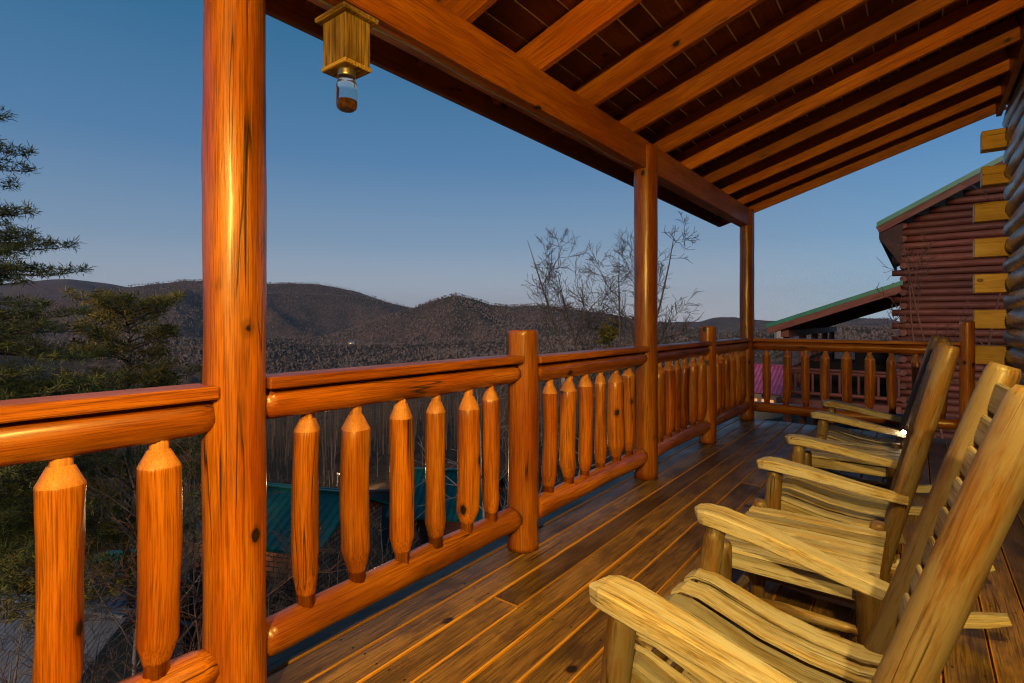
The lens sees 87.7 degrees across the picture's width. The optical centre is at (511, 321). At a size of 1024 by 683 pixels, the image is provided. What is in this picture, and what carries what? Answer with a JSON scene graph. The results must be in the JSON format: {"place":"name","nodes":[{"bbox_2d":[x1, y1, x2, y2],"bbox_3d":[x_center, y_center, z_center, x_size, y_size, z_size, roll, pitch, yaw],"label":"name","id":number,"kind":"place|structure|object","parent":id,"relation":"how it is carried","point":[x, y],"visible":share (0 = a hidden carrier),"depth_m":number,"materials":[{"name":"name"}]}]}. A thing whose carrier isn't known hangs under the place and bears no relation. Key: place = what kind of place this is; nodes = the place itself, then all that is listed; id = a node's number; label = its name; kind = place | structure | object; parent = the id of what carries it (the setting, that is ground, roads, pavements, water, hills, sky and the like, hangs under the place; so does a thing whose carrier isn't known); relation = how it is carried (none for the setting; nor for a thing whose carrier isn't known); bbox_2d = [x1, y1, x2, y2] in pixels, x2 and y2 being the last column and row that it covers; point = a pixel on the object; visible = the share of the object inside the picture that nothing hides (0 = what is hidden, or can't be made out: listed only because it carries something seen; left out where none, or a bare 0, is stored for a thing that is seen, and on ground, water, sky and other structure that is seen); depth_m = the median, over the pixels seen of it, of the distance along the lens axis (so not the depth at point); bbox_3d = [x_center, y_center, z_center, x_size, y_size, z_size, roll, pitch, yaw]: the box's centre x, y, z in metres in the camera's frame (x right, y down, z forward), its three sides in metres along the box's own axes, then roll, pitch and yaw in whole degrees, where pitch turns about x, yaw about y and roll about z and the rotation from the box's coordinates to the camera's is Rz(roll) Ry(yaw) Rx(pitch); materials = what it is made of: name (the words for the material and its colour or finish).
{"place":"outdoors","nodes":[
{"label":"outdoors","id":0,"kind":"place"},
{"bbox_2d":[0,279,995,682],"bbox_3d":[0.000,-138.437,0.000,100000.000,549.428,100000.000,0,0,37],"label":"ground","id":1,"kind":"structure","parent":0,"point":[380,461],"depth_m":1978.40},
{"bbox_2d":[0,599,92,682],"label":"bare tree","id":2,"kind":"object","parent":1,"relation":"on","point":[16,650],"visible":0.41,"depth_m":8.10,"materials":[{"name":"brown plant"}]},
{"bbox_2d":[0,465,97,599],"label":"pine tree","id":3,"kind":"object","parent":1,"relation":"on","point":[12,584],"visible":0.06,"depth_m":14.20,"materials":[{"name":"green plant"}]},
{"bbox_2d":[0,105,135,600],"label":"pine tree","id":4,"kind":"object","parent":1,"relation":"on","point":[13,524],"visible":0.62,"depth_m":8.75,"materials":[{"name":"green plant"}]},
{"bbox_2d":[0,449,136,636],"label":"pine tree","id":5,"kind":"object","parent":1,"relation":"on","point":[11,616],"visible":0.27,"depth_m":10.89,"materials":[{"name":"green plant"}]},
{"bbox_2d":[0,599,182,682],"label":"bare tree","id":6,"kind":"object","parent":1,"relation":"on","point":[115,656],"visible":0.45,"depth_m":7.78,"materials":[{"name":"brown plant"}]},
{"bbox_2d":[2,566,189,631],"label":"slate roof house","id":7,"kind":"structure","parent":1,"relation":"on","point":[123,601],"depth_m":18.18,"materials":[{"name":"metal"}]},
{"bbox_2d":[0,592,199,682],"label":"metal shed","id":8,"kind":"structure","parent":1,"relation":"on","point":[88,636],"depth_m":11.23,"materials":[{"name":"grey metal"}]},
{"bbox_2d":[6,444,202,682],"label":"bare tree","id":9,"kind":"object","parent":1,"relation":"on","point":[134,659],"visible":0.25,"depth_m":10.56,"materials":[{"name":"brown plant"}]},
{"bbox_2d":[32,285,201,620],"bbox_3d":[-9.019,4.469,12.382,3.311,10.720,3.248,0,0,-16],"label":"pine tree","id":10,"kind":"object","parent":1,"relation":"on","point":[107,300],"visible":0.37,"depth_m":12.35,"materials":[{"name":"green plant"}]},
{"bbox_2d":[92,545,194,574],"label":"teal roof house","id":11,"kind":"structure","parent":1,"relation":"on","point":[120,552],"depth_m":26.44,"materials":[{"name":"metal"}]},
{"bbox_2d":[122,435,202,651],"bbox_3d":[-10.288,7.035,16.765,3.423,7.592,3.452,0,0,-31],"label":"pine tree","id":12,"kind":"object","parent":1,"relation":"on","point":[190,571],"visible":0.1,"depth_m":16.87,"materials":[{"name":"green plant"}]},
{"bbox_2d":[30,435,296,682],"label":"bare tree","id":13,"kind":"object","parent":1,"relation":"on","point":[134,540],"visible":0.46,"depth_m":8.73,"materials":[{"name":"brown plant"}]},
{"bbox_2d":[0,437,373,682],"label":"bare tree","id":14,"kind":"object","parent":1,"relation":"on","point":[199,638],"visible":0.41,"depth_m":5.83,"materials":[{"name":"brown plant"}]},
{"bbox_2d":[266,544,292,615],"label":"bare tree","id":15,"kind":"object","parent":1,"relation":"on","point":[268,598],"visible":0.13,"depth_m":7.99,"materials":[{"name":"brown plant"}]},
{"bbox_2d":[183,482,388,641],"bbox_3d":[-7.938,9.559,19.600,5.100,7.008,4.900,0,0,14],"label":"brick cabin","id":16,"kind":"object","parent":1,"relation":"on","point":[329,515],"visible":0.15,"depth_m":17.98,"materials":[{"name":"teal metal"}]},
{"bbox_2d":[266,504,347,617],"bbox_3d":[-3.753,5.641,10.299,2.485,4.197,2.719,0,0,-26],"label":"bare tree","id":17,"kind":"object","parent":1,"relation":"on","point":[320,570],"visible":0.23,"depth_m":10.41,"materials":[{"name":"brown plant"}]},
{"bbox_2d":[332,528,391,585],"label":"bare tree","id":18,"kind":"object","parent":1,"relation":"on","point":[379,563],"visible":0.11,"depth_m":16.05,"materials":[{"name":"brown plant"}]},
{"bbox_2d":[322,507,421,570],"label":"bare tree","id":19,"kind":"object","parent":1,"relation":"on","point":[412,547],"visible":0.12,"depth_m":12.21,"materials":[{"name":"brown plant"}]},
{"bbox_2d":[369,489,390,547],"bbox_3d":[-6.235,11.437,29.000,5.400,4.564,6.200,0,0,-5],"label":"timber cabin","id":20,"kind":"object","parent":1,"relation":"on","point":[382,494],"depth_m":27.79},
{"bbox_2d":[0,360,770,512],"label":"bare woods","id":21,"kind":"object","parent":1,"relation":"on","point":[379,425],"visible":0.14,"depth_m":100.90,"materials":[{"name":"brown plant"}]},
{"bbox_2d":[385,467,506,546],"bbox_3d":[-3.163,10.145,27.500,5.200,5.080,4.800,0,0,8],"label":"green roof cabin","id":22,"kind":"object","parent":1,"relation":"on","point":[452,524],"visible":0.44,"depth_m":25.93,"materials":[{"name":"teal metal"}]},
{"bbox_2d":[0,326,899,435],"bbox_3d":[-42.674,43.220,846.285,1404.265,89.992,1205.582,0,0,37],"label":"bare woods","id":23,"kind":"object","parent":1,"relation":"on","point":[559,384],"visible":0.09,"depth_m":588.50,"materials":[{"name":"brown plant"}]},
{"bbox_2d":[0,279,900,373],"bbox_3d":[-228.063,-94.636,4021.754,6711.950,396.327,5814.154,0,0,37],"label":"hill woods","id":24,"kind":"object","parent":1,"relation":"on","point":[730,335],"visible":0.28,"depth_m":1094.35,"materials":[{"name":"brown plant"}]},
{"bbox_2d":[414,384,577,519],"bbox_3d":[-0.410,4.611,15.387,5.080,6.845,4.369,0,0,37],"label":"bare tree","id":25,"kind":"object","parent":1,"relation":"on","point":[483,512],"visible":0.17,"depth_m":15.16,"materials":[{"name":"brown plant"}]},
{"bbox_2d":[500,387,560,496],"bbox_3d":[0.461,5.622,20.424,3.023,6.250,3.536,0,0,37],"label":"bare tree","id":26,"kind":"object","parent":1,"relation":"on","point":[538,454],"visible":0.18,"depth_m":20.09,"materials":[{"name":"brown plant"}]},
{"bbox_2d":[539,337,612,474],"bbox_3d":[3.308,5.044,25.435,5.975,8.980,4.443,0,0,23],"label":"bare tree","id":27,"kind":"object","parent":1,"relation":"on","point":[593,407],"visible":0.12,"depth_m":25.75,"materials":[{"name":"brown plant"}]},
{"bbox_2d":[516,211,703,463],"bbox_3d":[2.833,1.983,15.536,5.504,10.014,4.388,0,0,22],"label":"bare tree","id":28,"kind":"object","parent":1,"relation":"on","point":[607,334],"visible":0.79,"depth_m":15.11,"materials":[{"name":"grey plant"}]},
{"bbox_2d":[754,364,782,419],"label":"pink roof house","id":29,"kind":"structure","parent":1,"relation":"on","point":[776,380],"depth_m":42.69,"materials":[{"name":"metal"}]},
{"bbox_2d":[774,331,782,337],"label":"distant house","id":30,"kind":"structure","parent":1,"relation":"on","point":[777,334],"depth_m":895.71,"materials":[{"name":"grey metal"}]},
{"bbox_2d":[766,155,1009,439],"bbox_3d":[15.970,0.198,18.567,10.380,9.843,13.100,0,0,37],"label":"neighbour cabin","id":31,"kind":"object","parent":1,"relation":"on","point":[943,216],"visible":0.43,"depth_m":14.59,"materials":[{"name":"brown wood"}]},
{"bbox_2d":[875,183,1008,438],"bbox_3d":[8.666,1.222,9.865,3.313,7.175,3.171,0,0,37],"label":"bare tree","id":32,"kind":"object","parent":1,"relation":"on","point":[922,331],"visible":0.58,"depth_m":10.07,"materials":[{"name":"brown plant"}]},
{"bbox_2d":[973,8,1023,385],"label":"log cabin","id":33,"kind":"object","parent":1,"relation":"on","point":[1008,138],"visible":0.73,"depth_m":4.97,"materials":[{"name":"brown wood"}]},
{"bbox_2d":[266,0,1023,226],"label":"porch roof","id":34,"kind":"structure","parent":33,"relation":"attached to","point":[734,111],"depth_m":3.62,"materials":[{"name":"brown wood"}]},
{"bbox_2d":[315,1,378,112],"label":"bee trap","id":35,"kind":"object","parent":34,"relation":"hanging from","point":[347,27],"visible":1,"depth_m":1.95,"materials":[{"name":"brown wood"}]},
{"bbox_2d":[0,0,1007,321],"label":"sky","id":36,"kind":"structure","parent":0,"point":[412,196],"materials":[{"name":"blue"}]},
{"bbox_2d":[809,352,888,396],"bbox_3d":[11.176,1.595,17.638,2.430,1.510,1.800,0,0,37],"label":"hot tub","id":37,"kind":"object","parent":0,"point":[879,358],"visible":0.19,"depth_m":16.78,"materials":[{"name":"black"}]},
{"bbox_2d":[851,444,992,682],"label":"deck joists","id":38,"kind":"object","parent":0,"point":[978,599],"depth_m":2.38,"materials":[{"name":"brown wood"}]},
{"bbox_2d":[267,417,1023,682],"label":"deck floor","id":39,"kind":"structure","parent":38,"relation":"on","point":[498,611],"depth_m":2.35,"materials":[{"name":"brown wood"}]},
{"bbox_2d":[201,0,266,682],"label":"porch post","id":40,"kind":"object","parent":39,"relation":"on","point":[234,278],"visible":0.97,"depth_m":1.57,"materials":[{"name":"brown wood"}]},
{"bbox_2d":[0,383,219,682],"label":"deck railing","id":41,"kind":"object","parent":40,"relation":"attached to","point":[58,432],"visible":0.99,"depth_m":1.34,"materials":[{"name":"orange wood"}]},
{"bbox_2d":[266,355,523,657],"bbox_3d":[-0.399,0.633,2.244,0.135,0.914,1.350,0,0,37],"label":"deck railing","id":42,"kind":"object","parent":40,"relation":"attached to","point":[307,395],"visible":0.98,"depth_m":2.09,"materials":[{"name":"orange wood"}]},
{"bbox_2d":[507,330,538,553],"bbox_3d":[0.058,0.623,2.838,0.171,1.155,0.169,0,0,37],"label":"newel post","id":43,"kind":"object","parent":39,"relation":"on","point":[523,431],"visible":0.88,"depth_m":2.77,"materials":[{"name":"orange wood"}]},
{"bbox_2d":[634,144,657,479],"bbox_3d":[1.034,-0.072,4.117,0.183,2.545,0.183,0,0,37],"label":"porch post","id":44,"kind":"object","parent":39,"relation":"on","point":[646,267],"visible":0.87,"depth_m":4.04,"materials":[{"name":"brown wood"}]},
{"bbox_2d":[538,346,649,518],"bbox_3d":[0.544,0.637,3.477,0.135,0.898,1.455,0,0,37],"label":"deck railing","id":45,"kind":"object","parent":44,"relation":"attached to","point":[615,433],"visible":0.97,"depth_m":3.33,"materials":[{"name":"brown wood"}]},
{"bbox_2d":[657,341,711,456],"bbox_3d":[1.494,0.642,4.720,0.135,0.898,1.355,0,0,37],"label":"deck railing","id":46,"kind":"object","parent":44,"relation":"attached to","point":[681,394],"visible":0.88,"depth_m":4.62,"materials":[{"name":"brown wood"}]},
{"bbox_2d":[699,326,716,443],"bbox_3d":[1.952,0.623,5.316,0.172,1.155,0.169,0,0,37],"label":"newel post","id":47,"kind":"object","parent":39,"relation":"on","point":[707,333],"visible":0.59,"depth_m":5.24,"materials":[{"name":"brown wood"}]},
{"bbox_2d":[739,209,754,420],"bbox_3d":[2.879,-0.083,6.531,0.171,2.565,0.173,0,0,37],"label":"porch post","id":48,"kind":"object","parent":39,"relation":"on","point":[746,285],"visible":0.76,"depth_m":6.46,"materials":[{"name":"brown wood"}]},
{"bbox_2d":[716,338,750,425],"bbox_3d":[2.417,0.643,5.925,0.137,0.889,1.380,0,0,37],"label":"deck railing","id":49,"kind":"object","parent":48,"relation":"attached to","point":[731,382],"visible":0.88,"depth_m":5.90,"materials":[{"name":"brown wood"}]},
{"bbox_2d":[753,338,960,429],"bbox_3d":[3.708,0.649,5.900,1.925,0.897,0.128,0,0,37],"label":"deck railing","id":50,"kind":"object","parent":48,"relation":"attached to","point":[916,349],"visible":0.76,"depth_m":5.88,"materials":[{"name":"brown wood"}]},
{"bbox_2d":[713,498,888,644],"bbox_3d":[1.021,0.966,1.862,0.473,0.469,0.577,0,0,37],"label":"side table","id":51,"kind":"object","parent":39,"relation":"on","point":[865,549],"visible":0.48,"depth_m":1.76,"materials":[{"name":"brown wood"}]},
{"bbox_2d":[589,362,1023,682],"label":"rocking chair","id":52,"kind":"object","parent":39,"relation":"on","point":[927,596],"visible":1,"depth_m":1.17,"materials":[{"name":"brown wood"}]},
{"bbox_2d":[804,434,901,553],"bbox_3d":[1.989,0.966,3.111,0.473,0.469,0.577,0,0,37],"label":"side table","id":53,"kind":"object","parent":39,"relation":"on","point":[818,459],"visible":0.25,"depth_m":2.98,"materials":[{"name":"brown wood"}]},
{"bbox_2d":[783,334,949,515],"bbox_3d":[2.448,0.657,3.654,1.013,1.107,0.724,-3,-2,35],"label":"rocking chair","id":54,"kind":"object","parent":39,"relation":"on","point":[827,427],"visible":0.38,"depth_m":3.67,"materials":[{"name":"brown wood"}]},
{"bbox_2d":[756,340,1011,628],"bbox_3d":[1.561,0.666,2.489,1.013,1.107,0.724,-5,-3,37],"label":"rocking chair","id":55,"kind":"object","parent":39,"relation":"on","point":[808,490],"visible":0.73,"depth_m":2.28,"materials":[{"name":"brown wood"}]},
{"bbox_2d":[959,322,975,419],"bbox_3d":[4.514,0.600,5.285,0.129,1.200,0.129,0,0,37],"label":"newel post","id":56,"kind":"object","parent":39,"relation":"on","point":[967,361],"visible":0.69,"depth_m":5.24,"materials":[{"name":"brown wood"}]}
]}

